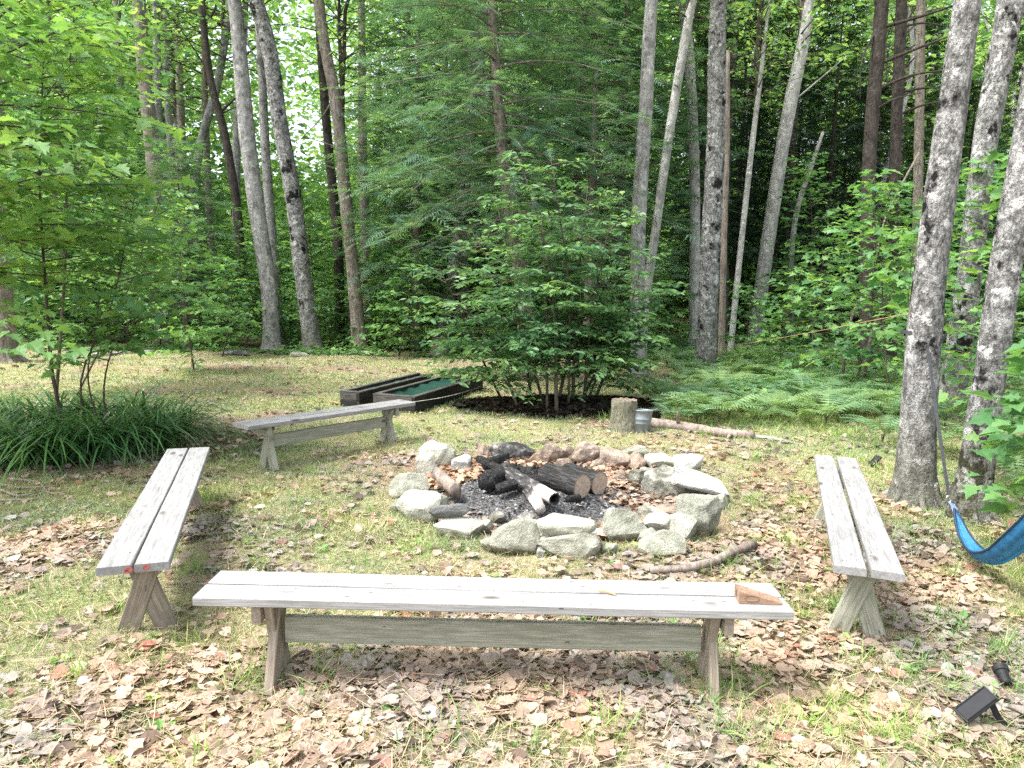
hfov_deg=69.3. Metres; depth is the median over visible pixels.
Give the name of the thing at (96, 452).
lily clump
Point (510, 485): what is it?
burnt log
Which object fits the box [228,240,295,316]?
understorey sapling
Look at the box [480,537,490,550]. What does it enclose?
fire ring stone
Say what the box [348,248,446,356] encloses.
maple sapling
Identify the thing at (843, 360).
slender stem
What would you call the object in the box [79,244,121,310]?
understorey sapling
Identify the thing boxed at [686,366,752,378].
fern
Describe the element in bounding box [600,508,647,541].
fire ring stone
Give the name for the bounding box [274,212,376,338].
understorey sapling
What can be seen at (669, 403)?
fern
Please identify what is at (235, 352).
field stone
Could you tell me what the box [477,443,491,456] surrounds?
fire ring stone
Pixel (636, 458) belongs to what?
fire ring stone
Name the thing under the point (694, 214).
aspen tree
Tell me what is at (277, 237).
understorey sapling
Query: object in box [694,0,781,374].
aspen tree
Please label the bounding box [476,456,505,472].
burnt log
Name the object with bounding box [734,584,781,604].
wooden wedge
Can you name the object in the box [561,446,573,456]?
fire ring stone
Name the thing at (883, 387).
fern
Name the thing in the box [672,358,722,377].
fern
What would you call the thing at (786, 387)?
fern
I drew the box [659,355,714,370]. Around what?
fern
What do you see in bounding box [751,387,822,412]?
fern
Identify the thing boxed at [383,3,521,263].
forest tree
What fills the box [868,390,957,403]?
fern
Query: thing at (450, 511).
fire ring stone
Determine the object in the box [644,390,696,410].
fern
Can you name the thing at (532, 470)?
burnt log
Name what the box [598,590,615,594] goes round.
twig
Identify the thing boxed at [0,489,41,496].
dead stalk
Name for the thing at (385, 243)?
understorey sapling
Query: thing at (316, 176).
forest
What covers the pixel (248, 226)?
understorey sapling
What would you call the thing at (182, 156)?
hemlock
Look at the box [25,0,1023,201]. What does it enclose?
sky
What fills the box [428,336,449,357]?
rotten stump
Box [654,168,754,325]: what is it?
understorey sapling
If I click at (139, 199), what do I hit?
understorey sapling
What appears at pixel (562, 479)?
sawn log
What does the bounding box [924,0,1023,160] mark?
forest tree
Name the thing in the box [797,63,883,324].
spruce
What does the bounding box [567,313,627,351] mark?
understorey sapling
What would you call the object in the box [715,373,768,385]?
fern
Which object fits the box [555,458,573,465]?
fire ring stone
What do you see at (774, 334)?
maple sapling
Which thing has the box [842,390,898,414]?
fern
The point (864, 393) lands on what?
fern
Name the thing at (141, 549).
plank bench
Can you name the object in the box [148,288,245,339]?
understorey sapling
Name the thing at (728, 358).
fern
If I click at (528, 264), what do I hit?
understorey sapling
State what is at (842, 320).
understorey sapling
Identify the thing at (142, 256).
understorey sapling
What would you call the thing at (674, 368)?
fern
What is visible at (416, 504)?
fire ring stone
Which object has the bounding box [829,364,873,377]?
fern
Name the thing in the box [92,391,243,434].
lily clump
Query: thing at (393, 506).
fire ring stone
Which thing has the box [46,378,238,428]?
lily clump
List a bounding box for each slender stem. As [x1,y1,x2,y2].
[840,252,894,381]
[846,152,919,271]
[862,260,956,381]
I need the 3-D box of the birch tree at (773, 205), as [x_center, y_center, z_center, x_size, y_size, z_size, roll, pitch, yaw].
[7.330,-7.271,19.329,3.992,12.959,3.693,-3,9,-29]
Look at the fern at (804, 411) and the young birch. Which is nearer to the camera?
the fern at (804, 411)
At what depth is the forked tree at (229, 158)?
21.14 m
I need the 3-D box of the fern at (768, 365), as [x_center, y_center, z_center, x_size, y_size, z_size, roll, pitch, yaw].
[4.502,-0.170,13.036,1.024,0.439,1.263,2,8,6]
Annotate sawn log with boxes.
[537,463,590,498]
[562,463,606,494]
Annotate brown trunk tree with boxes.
[0,18,34,363]
[132,0,175,344]
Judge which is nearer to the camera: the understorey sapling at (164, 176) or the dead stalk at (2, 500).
the dead stalk at (2, 500)
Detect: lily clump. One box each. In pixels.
[0,383,149,435]
[0,386,101,436]
[0,396,98,459]
[0,397,211,471]
[0,402,152,487]
[0,404,135,481]
[3,393,250,468]
[11,384,201,430]
[36,388,267,471]
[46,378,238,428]
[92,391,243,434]
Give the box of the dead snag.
[718,50,729,363]
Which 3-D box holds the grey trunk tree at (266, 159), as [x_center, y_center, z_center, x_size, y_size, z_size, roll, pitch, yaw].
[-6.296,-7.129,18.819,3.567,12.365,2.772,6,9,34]
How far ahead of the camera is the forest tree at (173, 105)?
28.98 m
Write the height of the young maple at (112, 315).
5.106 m
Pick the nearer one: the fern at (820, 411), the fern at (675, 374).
the fern at (820, 411)
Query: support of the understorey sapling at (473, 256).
on the ground at (410, 467)
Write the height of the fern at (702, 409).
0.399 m
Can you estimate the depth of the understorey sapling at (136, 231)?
17.81 m
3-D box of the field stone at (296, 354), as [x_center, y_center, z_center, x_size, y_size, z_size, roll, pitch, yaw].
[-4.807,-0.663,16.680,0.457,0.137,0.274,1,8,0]
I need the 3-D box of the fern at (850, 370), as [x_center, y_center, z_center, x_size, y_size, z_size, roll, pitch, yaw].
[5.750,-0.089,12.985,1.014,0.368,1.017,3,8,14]
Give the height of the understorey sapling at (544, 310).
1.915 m
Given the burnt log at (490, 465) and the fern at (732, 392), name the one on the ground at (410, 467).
the fern at (732, 392)
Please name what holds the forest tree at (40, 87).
on the ground at (410, 467)
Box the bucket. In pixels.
[634,408,652,432]
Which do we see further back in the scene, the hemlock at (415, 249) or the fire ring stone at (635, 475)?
the hemlock at (415, 249)
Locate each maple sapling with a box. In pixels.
[131,203,260,373]
[190,255,269,356]
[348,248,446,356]
[693,280,798,364]
[739,287,823,375]
[751,245,900,373]
[764,167,953,380]
[785,181,977,395]
[819,182,953,360]
[848,153,1023,381]
[877,155,1023,417]
[884,209,1023,456]
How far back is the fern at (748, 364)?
13.70 m
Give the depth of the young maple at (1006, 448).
4.70 m
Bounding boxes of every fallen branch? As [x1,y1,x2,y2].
[82,350,154,358]
[649,540,757,573]
[754,435,792,443]
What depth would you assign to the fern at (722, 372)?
11.50 m
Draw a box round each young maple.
[0,0,198,361]
[0,0,223,394]
[0,0,234,428]
[847,218,971,359]
[938,137,1023,433]
[960,339,1023,514]
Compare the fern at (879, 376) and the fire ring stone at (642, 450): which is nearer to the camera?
the fire ring stone at (642, 450)
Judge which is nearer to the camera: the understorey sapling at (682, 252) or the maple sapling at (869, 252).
the maple sapling at (869, 252)
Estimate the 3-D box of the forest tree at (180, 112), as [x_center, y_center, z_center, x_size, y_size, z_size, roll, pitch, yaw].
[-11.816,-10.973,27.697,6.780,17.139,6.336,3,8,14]
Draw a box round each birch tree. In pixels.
[530,0,631,315]
[726,0,867,347]
[787,131,823,349]
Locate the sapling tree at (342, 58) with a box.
[275,0,398,348]
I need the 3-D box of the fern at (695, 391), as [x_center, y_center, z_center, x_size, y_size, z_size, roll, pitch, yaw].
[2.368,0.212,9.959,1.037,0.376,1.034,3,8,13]
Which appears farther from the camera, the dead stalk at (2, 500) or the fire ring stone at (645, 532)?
the dead stalk at (2, 500)
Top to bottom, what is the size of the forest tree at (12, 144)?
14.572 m
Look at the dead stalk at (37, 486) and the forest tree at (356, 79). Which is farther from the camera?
the forest tree at (356, 79)
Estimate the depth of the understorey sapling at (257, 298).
18.15 m
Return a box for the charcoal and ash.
[439,478,637,533]
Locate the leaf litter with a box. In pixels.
[0,339,1023,767]
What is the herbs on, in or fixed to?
on the ground at (410, 467)
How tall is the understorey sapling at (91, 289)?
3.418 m
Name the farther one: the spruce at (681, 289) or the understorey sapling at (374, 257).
the spruce at (681, 289)
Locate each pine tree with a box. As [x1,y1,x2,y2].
[858,0,952,376]
[873,0,951,287]
[885,0,949,360]
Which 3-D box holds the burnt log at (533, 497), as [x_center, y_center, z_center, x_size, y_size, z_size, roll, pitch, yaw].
[0.172,0.856,5.520,0.126,0.150,0.321,-1,16,-13]
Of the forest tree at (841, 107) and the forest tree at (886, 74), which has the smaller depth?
the forest tree at (886, 74)
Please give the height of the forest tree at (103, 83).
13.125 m
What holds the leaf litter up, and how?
on the ground at (410, 467)
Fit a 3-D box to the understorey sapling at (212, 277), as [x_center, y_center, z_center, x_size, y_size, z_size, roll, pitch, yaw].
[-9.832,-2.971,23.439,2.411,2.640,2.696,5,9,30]
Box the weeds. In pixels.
[0,443,1023,767]
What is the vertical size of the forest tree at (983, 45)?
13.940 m
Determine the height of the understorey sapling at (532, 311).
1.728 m
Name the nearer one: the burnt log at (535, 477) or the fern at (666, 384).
the burnt log at (535, 477)
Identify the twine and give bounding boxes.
[717,313,907,347]
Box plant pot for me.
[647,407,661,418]
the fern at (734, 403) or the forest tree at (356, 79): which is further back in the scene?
the forest tree at (356, 79)
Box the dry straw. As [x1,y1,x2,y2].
[0,455,1023,767]
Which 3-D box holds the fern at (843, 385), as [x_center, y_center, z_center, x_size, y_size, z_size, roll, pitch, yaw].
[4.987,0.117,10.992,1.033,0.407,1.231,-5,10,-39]
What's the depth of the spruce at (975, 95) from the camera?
22.02 m
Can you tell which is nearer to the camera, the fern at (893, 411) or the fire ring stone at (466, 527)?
the fire ring stone at (466, 527)
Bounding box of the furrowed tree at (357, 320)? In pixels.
[296,0,368,350]
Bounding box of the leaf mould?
[446,393,665,417]
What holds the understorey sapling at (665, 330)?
on the ground at (410, 467)
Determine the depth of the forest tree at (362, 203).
22.74 m
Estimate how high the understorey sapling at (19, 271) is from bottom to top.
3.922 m
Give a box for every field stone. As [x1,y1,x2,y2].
[221,349,248,355]
[289,351,308,356]
[360,351,376,356]
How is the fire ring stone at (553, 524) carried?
on the fire ring stone
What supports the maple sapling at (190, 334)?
on the ground at (410, 467)
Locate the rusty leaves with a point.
(457, 475)
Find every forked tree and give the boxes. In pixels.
[129,0,278,333]
[167,0,297,322]
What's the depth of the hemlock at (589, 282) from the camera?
16.78 m
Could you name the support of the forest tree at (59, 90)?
on the ground at (410, 467)
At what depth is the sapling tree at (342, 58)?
17.57 m
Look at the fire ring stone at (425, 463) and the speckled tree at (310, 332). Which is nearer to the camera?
the fire ring stone at (425, 463)
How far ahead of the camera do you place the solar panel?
2.94 m
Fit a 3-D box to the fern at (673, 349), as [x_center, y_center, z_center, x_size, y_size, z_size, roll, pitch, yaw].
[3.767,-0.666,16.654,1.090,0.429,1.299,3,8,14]
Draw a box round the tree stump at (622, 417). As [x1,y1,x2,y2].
[606,397,637,433]
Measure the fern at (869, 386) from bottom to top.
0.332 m
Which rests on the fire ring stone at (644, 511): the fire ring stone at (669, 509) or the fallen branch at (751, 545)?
the fire ring stone at (669, 509)
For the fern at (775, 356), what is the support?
on the ground at (410, 467)
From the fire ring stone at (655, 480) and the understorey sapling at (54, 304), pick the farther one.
the understorey sapling at (54, 304)
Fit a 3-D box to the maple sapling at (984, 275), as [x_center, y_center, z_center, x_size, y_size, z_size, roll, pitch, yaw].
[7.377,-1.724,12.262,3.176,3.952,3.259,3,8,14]
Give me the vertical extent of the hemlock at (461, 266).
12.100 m
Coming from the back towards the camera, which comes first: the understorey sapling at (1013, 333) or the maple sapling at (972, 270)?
the understorey sapling at (1013, 333)
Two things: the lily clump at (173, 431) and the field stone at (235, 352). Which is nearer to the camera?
the lily clump at (173, 431)
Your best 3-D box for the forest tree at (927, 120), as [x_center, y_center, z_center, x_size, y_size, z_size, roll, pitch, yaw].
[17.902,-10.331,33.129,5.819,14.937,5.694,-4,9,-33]
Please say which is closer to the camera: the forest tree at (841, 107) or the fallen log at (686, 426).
the fallen log at (686, 426)
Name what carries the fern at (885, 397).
on the ground at (410, 467)
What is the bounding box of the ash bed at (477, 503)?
[433,479,638,526]
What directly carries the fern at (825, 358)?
on the ground at (410, 467)
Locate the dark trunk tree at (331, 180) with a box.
[272,0,381,343]
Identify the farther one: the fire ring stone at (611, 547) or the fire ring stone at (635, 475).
the fire ring stone at (635, 475)
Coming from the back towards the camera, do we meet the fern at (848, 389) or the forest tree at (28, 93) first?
the forest tree at (28, 93)
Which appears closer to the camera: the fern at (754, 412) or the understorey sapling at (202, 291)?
the fern at (754, 412)
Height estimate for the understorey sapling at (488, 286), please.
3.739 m
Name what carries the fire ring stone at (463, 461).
on the ground at (410, 467)
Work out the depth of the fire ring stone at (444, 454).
6.87 m
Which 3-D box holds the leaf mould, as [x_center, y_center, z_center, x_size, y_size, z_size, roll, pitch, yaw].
[0.610,0.246,10.327,3.074,0.223,1.475,1,8,0]
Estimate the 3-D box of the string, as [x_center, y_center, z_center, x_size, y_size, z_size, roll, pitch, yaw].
[-0.841,0.138,9.860,0.008,0.054,1.877,5,9,25]
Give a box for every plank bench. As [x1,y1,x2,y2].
[95,447,209,632]
[192,571,793,703]
[233,399,414,470]
[813,455,904,640]
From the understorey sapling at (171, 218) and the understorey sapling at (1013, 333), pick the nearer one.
the understorey sapling at (1013, 333)
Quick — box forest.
[2,0,1023,323]
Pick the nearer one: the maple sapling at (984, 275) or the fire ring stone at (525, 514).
the fire ring stone at (525, 514)
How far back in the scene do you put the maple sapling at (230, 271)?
16.15 m
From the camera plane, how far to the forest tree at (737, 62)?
27.48 m
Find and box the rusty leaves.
[424,450,710,542]
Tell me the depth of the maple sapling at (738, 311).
14.35 m
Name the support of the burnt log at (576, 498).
on the ash bed at (477, 503)
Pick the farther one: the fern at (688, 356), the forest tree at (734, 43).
the forest tree at (734, 43)
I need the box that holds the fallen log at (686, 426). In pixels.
[650,411,754,438]
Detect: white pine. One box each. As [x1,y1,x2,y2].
[434,7,488,347]
[453,1,533,336]
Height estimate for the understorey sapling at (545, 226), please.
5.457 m
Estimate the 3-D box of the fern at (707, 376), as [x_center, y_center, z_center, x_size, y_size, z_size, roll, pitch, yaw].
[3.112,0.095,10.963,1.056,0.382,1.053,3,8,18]
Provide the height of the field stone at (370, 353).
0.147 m
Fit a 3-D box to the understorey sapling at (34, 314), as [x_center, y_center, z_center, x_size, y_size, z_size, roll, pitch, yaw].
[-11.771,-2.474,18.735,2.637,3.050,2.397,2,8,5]
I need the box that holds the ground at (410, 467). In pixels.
[0,305,1023,767]
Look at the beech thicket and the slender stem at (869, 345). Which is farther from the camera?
the slender stem at (869, 345)
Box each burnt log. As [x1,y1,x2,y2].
[432,466,460,498]
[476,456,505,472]
[477,463,519,491]
[481,452,509,470]
[495,479,517,493]
[499,462,537,474]
[500,459,559,504]
[522,485,545,514]
[526,474,537,480]
[565,494,581,502]
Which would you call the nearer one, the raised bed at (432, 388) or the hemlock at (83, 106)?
the raised bed at (432, 388)
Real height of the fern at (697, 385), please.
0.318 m
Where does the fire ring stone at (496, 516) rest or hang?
on the ash bed at (477, 503)
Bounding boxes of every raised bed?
[340,373,433,406]
[373,374,482,412]
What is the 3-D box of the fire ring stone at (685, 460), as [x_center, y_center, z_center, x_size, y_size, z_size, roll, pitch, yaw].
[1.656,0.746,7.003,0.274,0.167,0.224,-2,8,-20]
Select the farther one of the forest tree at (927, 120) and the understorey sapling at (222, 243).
the forest tree at (927, 120)
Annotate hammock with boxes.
[900,329,1023,564]
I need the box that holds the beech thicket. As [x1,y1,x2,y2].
[400,149,689,414]
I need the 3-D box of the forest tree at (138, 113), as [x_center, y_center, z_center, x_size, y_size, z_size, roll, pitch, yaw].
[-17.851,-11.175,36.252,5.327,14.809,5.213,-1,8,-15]
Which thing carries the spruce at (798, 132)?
on the ground at (410, 467)
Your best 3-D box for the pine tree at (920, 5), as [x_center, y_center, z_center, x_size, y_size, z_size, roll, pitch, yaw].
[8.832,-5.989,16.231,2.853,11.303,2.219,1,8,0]
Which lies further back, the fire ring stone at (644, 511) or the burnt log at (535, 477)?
the burnt log at (535, 477)
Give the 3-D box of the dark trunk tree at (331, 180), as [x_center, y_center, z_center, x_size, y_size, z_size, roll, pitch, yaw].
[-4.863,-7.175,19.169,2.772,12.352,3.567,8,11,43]
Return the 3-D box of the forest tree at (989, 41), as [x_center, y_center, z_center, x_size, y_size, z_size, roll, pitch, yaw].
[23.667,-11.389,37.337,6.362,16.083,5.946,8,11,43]
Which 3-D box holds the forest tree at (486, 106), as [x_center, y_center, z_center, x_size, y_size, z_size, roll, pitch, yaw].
[-1.032,-8.643,28.299,4.676,12.650,5.004,-2,8,-23]
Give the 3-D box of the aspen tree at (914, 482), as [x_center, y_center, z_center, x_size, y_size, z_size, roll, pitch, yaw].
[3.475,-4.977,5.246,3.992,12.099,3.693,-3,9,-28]
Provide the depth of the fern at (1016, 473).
6.44 m
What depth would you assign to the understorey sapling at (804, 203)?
18.75 m
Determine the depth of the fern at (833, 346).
17.67 m
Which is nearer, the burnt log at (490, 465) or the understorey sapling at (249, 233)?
the burnt log at (490, 465)
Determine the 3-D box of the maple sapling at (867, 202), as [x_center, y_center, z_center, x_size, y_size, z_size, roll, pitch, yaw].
[5.695,-1.526,11.845,2.963,3.593,2.888,1,8,0]
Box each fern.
[628,374,705,399]
[633,380,709,399]
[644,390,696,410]
[646,348,686,366]
[651,349,692,361]
[651,381,722,398]
[651,402,703,420]
[652,378,696,386]
[652,396,707,408]
[658,346,695,358]
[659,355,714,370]
[659,368,700,380]
[660,392,737,421]
[661,352,694,360]
[662,361,683,373]
[663,384,733,411]
[665,360,731,377]
[668,391,776,421]
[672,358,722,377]
[675,382,723,400]
[677,376,713,383]
[681,383,717,402]
[682,367,763,393]
[685,361,743,379]
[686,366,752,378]
[688,392,770,415]
[689,373,753,394]
[701,378,763,392]
[709,359,769,373]
[712,359,757,368]
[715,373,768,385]
[717,355,752,363]
[719,351,759,359]
[722,356,767,363]
[724,385,750,397]
[725,343,771,357]
[725,345,770,358]
[725,393,779,409]
[727,359,775,376]
[728,359,773,370]
[731,389,811,417]
[734,381,791,392]
[734,400,791,421]
[744,349,797,366]
[748,372,813,384]
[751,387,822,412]
[753,360,793,373]
[753,378,800,392]
[756,391,797,400]
[759,345,781,353]
[763,368,831,388]
[767,351,826,367]
[770,400,828,424]
[771,392,816,411]
[772,371,848,394]
[779,384,859,406]
[780,370,855,393]
[783,387,884,423]
[789,363,848,376]
[791,400,853,419]
[800,388,886,415]
[804,366,843,381]
[806,389,869,411]
[807,377,892,394]
[815,396,894,417]
[816,341,853,350]
[817,368,862,381]
[819,343,841,351]
[819,357,853,364]
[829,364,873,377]
[829,374,875,386]
[838,386,894,411]
[840,380,888,390]
[841,414,899,442]
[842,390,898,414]
[850,373,901,389]
[854,367,901,381]
[856,399,900,420]
[857,371,896,388]
[857,385,901,414]
[860,369,900,387]
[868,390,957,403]
[870,383,899,391]
[870,394,949,408]
[878,424,963,446]
[897,392,1005,425]
[939,410,1022,445]
[957,406,1023,434]
[996,451,1023,479]
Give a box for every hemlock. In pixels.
[2,0,168,334]
[115,132,239,348]
[313,0,519,350]
[325,0,655,382]
[335,0,589,348]
[470,0,706,328]
[505,0,774,348]
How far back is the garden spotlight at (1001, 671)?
3.24 m
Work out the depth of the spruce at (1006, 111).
19.17 m
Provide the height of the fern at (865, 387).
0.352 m
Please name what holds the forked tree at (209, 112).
on the ground at (410, 467)
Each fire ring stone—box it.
[388,472,429,498]
[390,498,398,511]
[396,489,448,523]
[415,440,455,466]
[415,448,435,475]
[428,503,470,518]
[433,516,483,540]
[451,454,471,471]
[474,518,492,532]
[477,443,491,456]
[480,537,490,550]
[488,510,506,523]
[488,518,540,553]
[489,442,535,459]
[517,511,536,517]
[528,444,565,462]
[536,532,600,559]
[536,547,544,557]
[537,513,596,536]
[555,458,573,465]
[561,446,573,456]
[569,441,599,463]
[589,458,607,469]
[591,528,602,539]
[597,446,629,467]
[599,543,619,554]
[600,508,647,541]
[613,469,627,483]
[623,445,648,457]
[627,469,645,486]
[628,451,646,469]
[637,505,656,517]
[637,527,656,541]
[637,529,686,557]
[641,465,690,496]
[643,511,670,530]
[644,452,673,467]
[650,504,675,514]
[668,513,696,541]
[670,466,729,495]
[672,453,702,469]
[676,493,722,537]
[690,490,729,497]
[717,492,728,509]
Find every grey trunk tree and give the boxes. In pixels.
[108,0,220,277]
[128,1,208,175]
[194,0,287,344]
[216,0,284,350]
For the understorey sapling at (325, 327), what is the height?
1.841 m
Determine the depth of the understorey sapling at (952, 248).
19.73 m
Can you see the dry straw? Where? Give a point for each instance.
(490, 669)
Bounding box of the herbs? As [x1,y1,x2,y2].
[16,312,1023,416]
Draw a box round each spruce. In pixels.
[627,0,773,315]
[646,81,748,317]
[663,0,808,337]
[728,1,841,341]
[728,75,782,327]
[742,67,849,312]
[773,0,902,339]
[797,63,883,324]
[801,79,911,337]
[855,12,974,334]
[923,72,1013,312]
[951,13,1023,322]
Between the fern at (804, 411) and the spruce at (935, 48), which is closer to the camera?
the fern at (804, 411)
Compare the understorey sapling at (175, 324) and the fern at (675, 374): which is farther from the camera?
the understorey sapling at (175, 324)
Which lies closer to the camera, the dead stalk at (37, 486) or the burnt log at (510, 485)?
the burnt log at (510, 485)
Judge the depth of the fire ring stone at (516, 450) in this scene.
7.09 m
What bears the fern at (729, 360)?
on the ground at (410, 467)
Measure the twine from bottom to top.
1.061 m
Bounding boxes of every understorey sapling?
[10,190,102,341]
[12,227,87,340]
[12,271,35,325]
[13,200,96,322]
[14,285,101,330]
[16,160,125,299]
[19,193,112,335]
[44,217,137,327]
[49,275,107,344]
[51,277,122,325]
[63,132,187,344]
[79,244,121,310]
[89,149,202,297]
[89,212,209,344]
[95,256,171,330]
[114,151,225,308]
[115,183,206,303]
[115,207,180,315]
[130,143,271,330]
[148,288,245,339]
[172,253,226,327]
[178,251,222,317]
[194,253,299,347]
[203,221,285,315]
[212,214,299,329]
[216,286,260,332]
[221,232,253,300]
[225,253,291,318]
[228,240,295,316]
[244,210,290,296]
[245,212,295,304]
[245,291,325,335]
[247,227,297,302]
[247,293,323,340]
[252,150,359,306]
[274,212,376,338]
[283,270,334,328]
[286,282,348,339]
[292,259,334,323]
[299,296,374,345]
[321,123,448,333]
[321,272,347,311]
[334,251,411,344]
[344,181,410,313]
[344,221,398,305]
[365,293,433,351]
[366,232,441,322]
[366,286,428,333]
[369,199,488,339]
[373,167,440,286]
[380,259,441,329]
[407,202,512,332]
[409,279,494,351]
[428,132,541,339]
[431,123,547,316]
[431,175,507,300]
[447,206,570,340]
[469,306,517,351]
[492,206,582,314]
[497,296,567,349]
[515,285,580,330]
[524,173,580,306]
[526,166,561,266]
[535,227,627,328]
[542,153,630,304]
[566,152,674,305]
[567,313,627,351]
[594,207,697,346]
[600,265,669,344]
[608,204,671,309]
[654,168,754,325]
[655,246,688,319]
[685,286,749,329]
[726,176,828,342]
[731,152,875,345]
[736,281,794,324]
[748,231,835,319]
[753,162,843,308]
[815,299,858,346]
[846,227,911,328]
[874,165,989,325]
[874,227,957,328]
[974,292,1022,349]
[978,266,1023,328]
[981,224,1023,324]
[983,264,1023,321]
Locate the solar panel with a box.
[953,686,1013,726]
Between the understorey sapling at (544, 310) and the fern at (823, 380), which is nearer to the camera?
the fern at (823, 380)
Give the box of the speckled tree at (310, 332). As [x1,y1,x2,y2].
[191,0,325,352]
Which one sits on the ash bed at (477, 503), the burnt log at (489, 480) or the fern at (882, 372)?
the burnt log at (489, 480)
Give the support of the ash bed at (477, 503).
on the ground at (410, 467)
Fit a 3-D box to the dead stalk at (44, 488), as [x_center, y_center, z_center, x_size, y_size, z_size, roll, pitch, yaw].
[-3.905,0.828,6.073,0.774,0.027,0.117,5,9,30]
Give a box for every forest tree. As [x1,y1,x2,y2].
[1,13,71,318]
[2,6,102,180]
[4,6,83,178]
[17,0,126,254]
[19,0,173,325]
[43,0,138,279]
[60,0,219,321]
[95,13,193,169]
[112,1,233,217]
[121,0,296,247]
[128,0,290,301]
[148,0,312,311]
[153,62,209,154]
[279,0,435,329]
[310,61,382,177]
[336,26,401,293]
[338,0,455,284]
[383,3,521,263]
[420,44,487,173]
[429,2,545,276]
[494,35,583,222]
[545,25,632,256]
[611,30,670,164]
[632,0,815,101]
[655,0,829,341]
[733,0,914,340]
[735,0,805,323]
[783,0,973,321]
[801,41,890,206]
[820,0,991,263]
[828,1,989,182]
[836,26,929,193]
[850,0,983,205]
[877,79,929,210]
[904,33,1012,184]
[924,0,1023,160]
[934,3,1023,162]
[963,37,1022,163]
[968,18,1023,343]
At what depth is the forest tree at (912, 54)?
22.77 m
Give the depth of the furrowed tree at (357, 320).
17.40 m
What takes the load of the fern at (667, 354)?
on the ground at (410, 467)
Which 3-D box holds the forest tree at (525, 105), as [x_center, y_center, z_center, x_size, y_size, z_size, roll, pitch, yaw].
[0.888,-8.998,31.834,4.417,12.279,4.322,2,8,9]
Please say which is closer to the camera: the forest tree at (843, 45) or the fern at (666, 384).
the fern at (666, 384)
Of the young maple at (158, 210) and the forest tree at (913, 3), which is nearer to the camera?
the young maple at (158, 210)
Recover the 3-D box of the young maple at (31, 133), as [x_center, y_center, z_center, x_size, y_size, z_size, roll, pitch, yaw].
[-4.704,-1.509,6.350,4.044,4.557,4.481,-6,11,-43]
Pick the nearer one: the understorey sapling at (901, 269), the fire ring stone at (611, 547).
the fire ring stone at (611, 547)
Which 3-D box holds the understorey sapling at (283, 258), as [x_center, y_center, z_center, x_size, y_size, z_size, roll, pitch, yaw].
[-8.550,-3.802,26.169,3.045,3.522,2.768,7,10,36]
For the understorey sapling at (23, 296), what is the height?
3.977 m
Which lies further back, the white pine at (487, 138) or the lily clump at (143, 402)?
the white pine at (487, 138)
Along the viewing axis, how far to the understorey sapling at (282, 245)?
25.32 m
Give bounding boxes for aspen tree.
[628,0,657,377]
[633,0,748,354]
[640,0,737,344]
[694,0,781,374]
[877,0,981,512]
[938,0,1023,418]
[943,69,1023,527]
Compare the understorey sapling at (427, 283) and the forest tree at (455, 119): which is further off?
the forest tree at (455, 119)
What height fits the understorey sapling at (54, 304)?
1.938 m
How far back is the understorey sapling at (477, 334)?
17.94 m
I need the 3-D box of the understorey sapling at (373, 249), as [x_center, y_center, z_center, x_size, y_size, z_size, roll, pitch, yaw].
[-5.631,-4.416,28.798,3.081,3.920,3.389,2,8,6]
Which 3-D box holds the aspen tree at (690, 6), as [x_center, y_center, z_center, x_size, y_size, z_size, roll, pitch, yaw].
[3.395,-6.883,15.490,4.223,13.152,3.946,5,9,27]
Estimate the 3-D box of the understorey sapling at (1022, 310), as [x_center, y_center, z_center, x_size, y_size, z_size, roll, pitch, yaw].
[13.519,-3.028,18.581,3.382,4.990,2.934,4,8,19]
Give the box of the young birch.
[696,0,816,355]
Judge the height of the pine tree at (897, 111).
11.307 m
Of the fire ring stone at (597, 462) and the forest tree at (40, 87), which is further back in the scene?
the forest tree at (40, 87)
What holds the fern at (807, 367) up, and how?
on the ground at (410, 467)
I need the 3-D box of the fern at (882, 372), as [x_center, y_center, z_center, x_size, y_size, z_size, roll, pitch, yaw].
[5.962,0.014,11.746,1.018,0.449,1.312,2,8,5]
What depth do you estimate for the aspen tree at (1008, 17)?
9.68 m
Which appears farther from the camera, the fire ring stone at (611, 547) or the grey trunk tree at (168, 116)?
the grey trunk tree at (168, 116)
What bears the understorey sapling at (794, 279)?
on the ground at (410, 467)
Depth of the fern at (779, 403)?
9.57 m
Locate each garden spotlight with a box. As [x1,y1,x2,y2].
[867,455,881,465]
[991,663,1011,685]
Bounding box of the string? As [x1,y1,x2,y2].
[414,386,481,401]
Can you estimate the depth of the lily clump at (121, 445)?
7.08 m
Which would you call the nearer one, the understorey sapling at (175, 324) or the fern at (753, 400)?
the fern at (753, 400)
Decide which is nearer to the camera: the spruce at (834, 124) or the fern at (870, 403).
the fern at (870, 403)
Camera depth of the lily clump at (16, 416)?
7.23 m
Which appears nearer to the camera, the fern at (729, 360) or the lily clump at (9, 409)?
the lily clump at (9, 409)
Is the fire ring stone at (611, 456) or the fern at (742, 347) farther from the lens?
the fern at (742, 347)
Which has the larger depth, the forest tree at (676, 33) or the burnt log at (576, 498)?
the forest tree at (676, 33)
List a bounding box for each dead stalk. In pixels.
[0,480,69,488]
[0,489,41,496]
[0,496,43,501]
[8,477,67,493]
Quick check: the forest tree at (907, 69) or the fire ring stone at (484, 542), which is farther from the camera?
the forest tree at (907, 69)
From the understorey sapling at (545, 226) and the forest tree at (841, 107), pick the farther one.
the forest tree at (841, 107)
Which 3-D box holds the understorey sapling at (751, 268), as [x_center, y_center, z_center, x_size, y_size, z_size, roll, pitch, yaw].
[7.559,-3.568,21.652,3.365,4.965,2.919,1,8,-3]

